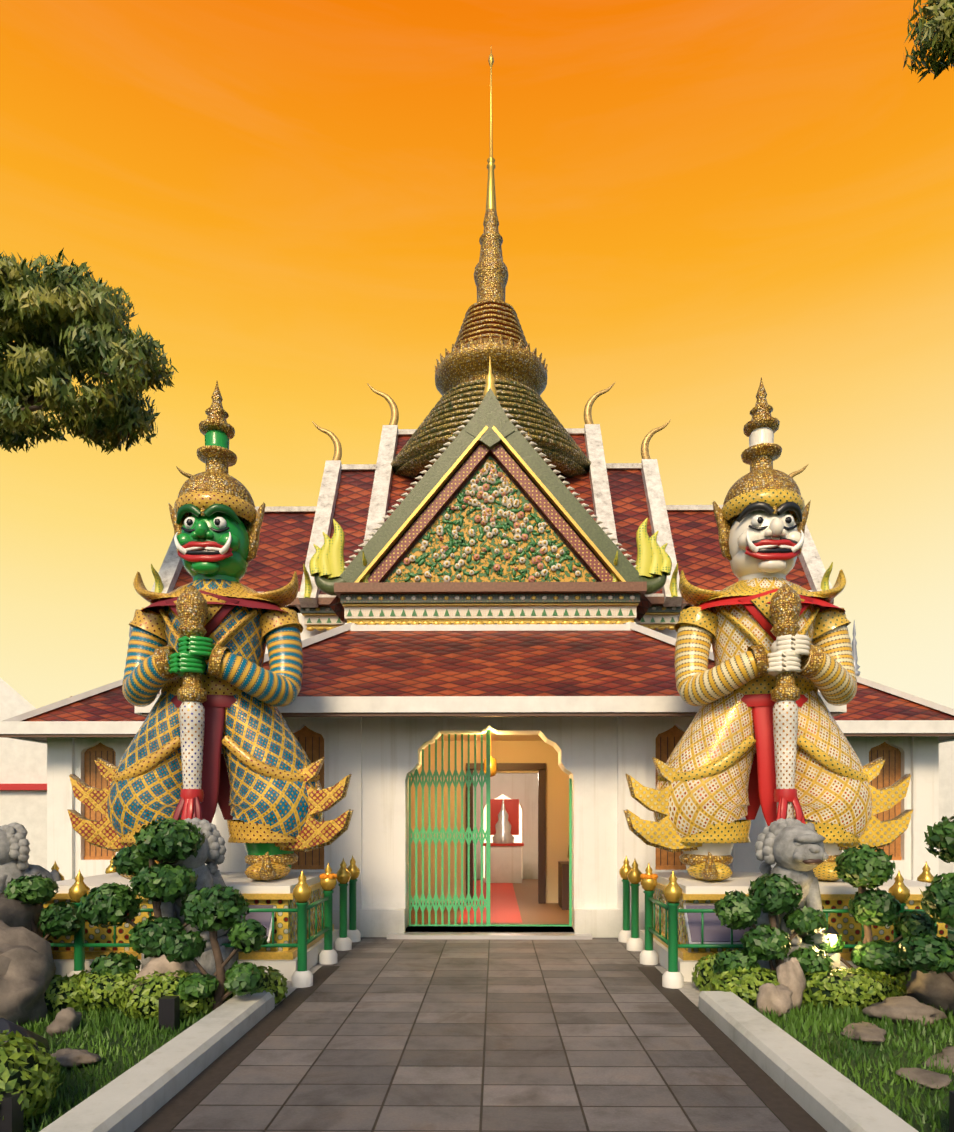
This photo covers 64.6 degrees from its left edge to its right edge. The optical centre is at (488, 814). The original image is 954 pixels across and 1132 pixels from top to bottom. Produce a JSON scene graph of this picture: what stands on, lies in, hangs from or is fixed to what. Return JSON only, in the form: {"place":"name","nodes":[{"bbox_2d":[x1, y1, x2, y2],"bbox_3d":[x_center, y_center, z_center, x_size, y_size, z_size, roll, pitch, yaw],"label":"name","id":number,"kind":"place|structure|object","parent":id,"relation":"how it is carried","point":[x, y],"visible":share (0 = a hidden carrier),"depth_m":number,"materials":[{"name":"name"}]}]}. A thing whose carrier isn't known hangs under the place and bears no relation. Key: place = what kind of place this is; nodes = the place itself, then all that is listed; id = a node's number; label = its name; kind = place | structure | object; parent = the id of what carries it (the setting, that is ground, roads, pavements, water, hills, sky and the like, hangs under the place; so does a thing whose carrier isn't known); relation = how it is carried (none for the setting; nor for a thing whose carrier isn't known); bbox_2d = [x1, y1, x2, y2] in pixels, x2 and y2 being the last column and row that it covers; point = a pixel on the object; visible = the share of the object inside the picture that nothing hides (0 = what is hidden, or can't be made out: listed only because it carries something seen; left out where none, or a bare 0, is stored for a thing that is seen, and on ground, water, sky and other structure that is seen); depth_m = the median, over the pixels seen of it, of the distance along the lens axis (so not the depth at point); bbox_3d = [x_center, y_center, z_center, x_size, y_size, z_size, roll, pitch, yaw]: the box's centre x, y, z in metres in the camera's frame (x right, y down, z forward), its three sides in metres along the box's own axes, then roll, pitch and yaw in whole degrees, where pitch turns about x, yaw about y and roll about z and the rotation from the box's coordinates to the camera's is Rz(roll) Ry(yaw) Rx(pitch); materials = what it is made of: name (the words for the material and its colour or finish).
{"place":"outdoors","nodes":[
{"label":"outdoors","id":0,"kind":"place"},
{"bbox_2d":[0,0,953,715],"label":"sky","id":1,"kind":"structure","parent":0,"point":[698,202],"materials":[{"name":"orange"}]},
{"bbox_2d":[171,937,789,1131],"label":"paving","id":2,"kind":"structure","parent":0,"point":[377,1034],"depth_m":5.51,"materials":[{"name":"stone"}]},
{"bbox_2d":[17,925,953,1131],"bbox_3d":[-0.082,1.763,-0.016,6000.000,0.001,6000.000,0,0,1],"label":"ground","id":3,"kind":"structure","parent":0,"point":[944,1120],"depth_m":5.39,"materials":[{"name":"green plant"}]},
{"bbox_2d":[0,822,60,898],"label":"lion","id":4,"kind":"object","parent":3,"relation":"on","point":[14,851],"visible":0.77,"depth_m":8.52},
{"bbox_2d":[3,874,84,939],"bbox_3d":[-4.564,1.186,7.625,0.973,1.171,0.492,0,0,1],"label":"topiary tree","id":5,"kind":"object","parent":3,"relation":"on","point":[58,920],"visible":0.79,"depth_m":7.52,"materials":[{"name":"green plant"}]},
{"bbox_2d":[0,248,177,454],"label":"tree","id":6,"kind":"object","parent":3,"relation":"on","point":[61,325],"visible":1,"depth_m":11.67,"materials":[{"name":"green plant"}]},
{"bbox_2d":[77,818,205,977],"bbox_3d":[-3.196,0.894,7.117,1.349,1.750,0.651,0,0,1],"label":"topiary tree","id":7,"kind":"object","parent":3,"relation":"on","point":[115,904],"visible":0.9,"depth_m":6.99,"materials":[{"name":"green plant"}]},
{"bbox_2d":[141,817,241,977],"bbox_3d":[-3.016,0.896,7.725,0.700,1.735,1.066,0,0,9],"label":"lion","id":8,"kind":"object","parent":3,"relation":"on","point":[211,851],"visible":0.35,"depth_m":7.58},
{"bbox_2d":[161,884,268,1010],"bbox_3d":[-2.368,1.182,6.530,0.946,1.179,0.593,0,0,1],"label":"topiary tree","id":9,"kind":"object","parent":3,"relation":"on","point":[213,909],"visible":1,"depth_m":6.42,"materials":[{"name":"green plant"}]},
{"bbox_2d":[0,953,911,1124],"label":"shrubs","id":10,"kind":"object","parent":3,"relation":"on","point":[21,1069],"visible":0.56,"depth_m":6.66,"materials":[{"name":"green plant"}]},
{"bbox_2d":[0,678,953,877],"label":"halls","id":11,"kind":"object","parent":3,"relation":"on","point":[23,782],"visible":0.02,"depth_m":18.84,"materials":[{"name":"white paint"}]},
{"bbox_2d":[0,893,953,1088],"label":"garden rocks","id":12,"kind":"object","parent":3,"relation":"on","point":[27,969],"visible":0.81,"depth_m":6.39,"materials":[{"name":"grey stone"}]},
{"bbox_2d":[0,903,953,1131],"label":"signs and spots","id":13,"kind":"object","parent":3,"relation":"on","point":[12,1113],"visible":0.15,"depth_m":6.20,"materials":[{"name":"black"}]},
{"bbox_2d":[39,966,918,1131],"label":"kerbs","id":14,"kind":"structure","parent":3,"relation":"on","point":[793,1084],"depth_m":4.93,"materials":[{"name":"concrete"}]},
{"bbox_2d":[387,730,591,939],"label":"interior door","id":15,"kind":"structure","parent":3,"relation":"on","point":[529,812],"depth_m":14.19,"materials":[{"name":"beige"}]},
{"bbox_2d":[409,730,571,926],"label":"folding gate","id":16,"kind":"structure","parent":15,"relation":"on","point":[442,833],"depth_m":11.22,"materials":[{"name":"green metal"}]},
{"bbox_2d":[457,733,568,922],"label":"interior furnishings","id":17,"kind":"object","parent":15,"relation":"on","point":[504,907],"visible":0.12,"depth_m":13.17,"materials":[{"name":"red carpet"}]},
{"bbox_2d":[47,580,938,937],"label":"temple walls","id":18,"kind":"structure","parent":3,"relation":"on","point":[381,760],"depth_m":10.94,"materials":[{"name":"paint"}]},
{"bbox_2d":[0,622,953,743],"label":"eaves","id":19,"kind":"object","parent":18,"relation":"on","point":[15,727],"depth_m":10.02,"materials":[{"name":"white paint"}]},
{"bbox_2d":[22,630,953,720],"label":"roof tiles","id":20,"kind":"object","parent":19,"relation":"on","point":[499,663],"visible":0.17,"depth_m":11.35,"materials":[{"name":"red tile"}]},
{"bbox_2d":[150,582,833,630],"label":"entablature","id":21,"kind":"structure","parent":19,"relation":"on","point":[421,603],"depth_m":12.26,"materials":[{"name":"white concrete"}]},
{"bbox_2d":[309,357,671,594],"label":"pediment","id":22,"kind":"structure","parent":21,"relation":"on","point":[490,497],"depth_m":12.24,"materials":[{"name":"multicoloured ceramic"}]},
{"bbox_2d":[128,620,859,674],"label":"gallery finials","id":23,"kind":"object","parent":19,"relation":"on","point":[854,650],"visible":0.46,"depth_m":14.09,"materials":[{"name":"gold"}]},
{"bbox_2d":[151,382,833,607],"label":"roof bargeboards","id":24,"kind":"object","parent":18,"relation":"on","point":[817,574],"visible":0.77,"depth_m":14.14,"materials":[{"name":"white concrete"}]},
{"bbox_2d":[391,50,590,477],"bbox_3d":[0.059,-10.932,15.184,4.219,9.090,4.219,0,0,1],"label":"spire","id":25,"kind":"object","parent":24,"relation":"on","point":[491,327],"visible":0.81,"depth_m":14.27,"materials":[{"name":"gold metal"}]},
{"bbox_2d":[173,435,810,620],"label":"roof tiles","id":26,"kind":"object","parent":24,"relation":"on","point":[278,561],"visible":0.17,"depth_m":14.36,"materials":[{"name":"red tile"}]},
{"bbox_2d":[84,725,901,869],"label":"window shutters","id":27,"kind":"object","parent":18,"relation":"on","point":[311,742],"depth_m":13.34,"materials":[{"name":"brown wood"}]},
{"bbox_2d":[41,872,947,981],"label":"guardian pedestals","id":28,"kind":"object","parent":3,"relation":"on","point":[837,894],"visible":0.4,"depth_m":8.11,"materials":[{"name":"white stone"}]},
{"bbox_2d":[67,381,352,880],"bbox_3d":[-3.240,-2.207,8.838,3.316,5.960,1.498,0,0,1],"label":"guardian statue","id":29,"kind":"object","parent":28,"relation":"on","point":[213,731],"visible":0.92,"depth_m":8.61,"materials":[{"name":"green"}]},
{"bbox_2d":[623,377,912,880],"bbox_3d":[3.240,-2.207,8.779,3.316,5.960,1.497,0,0,1],"label":"guardian statue","id":30,"kind":"object","parent":28,"relation":"on","point":[765,731],"visible":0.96,"depth_m":8.55,"materials":[{"name":"beige"}]},
{"bbox_2d":[42,855,953,988],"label":"fence posts","id":31,"kind":"object","parent":3,"relation":"on","point":[672,975],"visible":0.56,"depth_m":8.05,"materials":[{"name":"green metal"}]},
{"bbox_2d":[713,873,833,979],"bbox_3d":[2.683,1.163,7.162,1.138,1.218,0.551,0,0,1],"label":"topiary tree","id":32,"kind":"object","parent":3,"relation":"on","point":[774,894],"visible":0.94,"depth_m":7.07,"materials":[{"name":"green plant"}]},
{"bbox_2d":[741,817,839,972],"bbox_3d":[3.044,0.896,7.669,0.700,1.735,1.066,0,0,-7],"label":"lion","id":33,"kind":"object","parent":3,"relation":"on","point":[793,849],"visible":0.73,"depth_m":7.39},
{"bbox_2d":[824,926,838,952],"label":"garden lanterns","id":34,"kind":"object","parent":3,"relation":"on","point":[831,931],"visible":0.15,"depth_m":7.29,"materials":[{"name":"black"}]},
{"bbox_2d":[802,844,937,979],"bbox_3d":[3.755,1.026,7.363,1.346,1.488,0.676,0,0,1],"label":"topiary tree","id":35,"kind":"object","parent":3,"relation":"on","point":[864,867],"visible":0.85,"depth_m":7.28,"materials":[{"name":"green plant"}]},
{"bbox_2d":[893,816,953,981],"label":"topiary tree","id":36,"kind":"object","parent":3,"relation":"on","point":[923,953],"visible":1,"depth_m":6.22,"materials":[{"name":"green plant"}]},
{"bbox_2d":[903,0,953,82],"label":"tree","id":37,"kind":"object","parent":3,"relation":"on","point":[935,32],"visible":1,"depth_m":10.90,"materials":[{"name":"green plant"}]}
]}

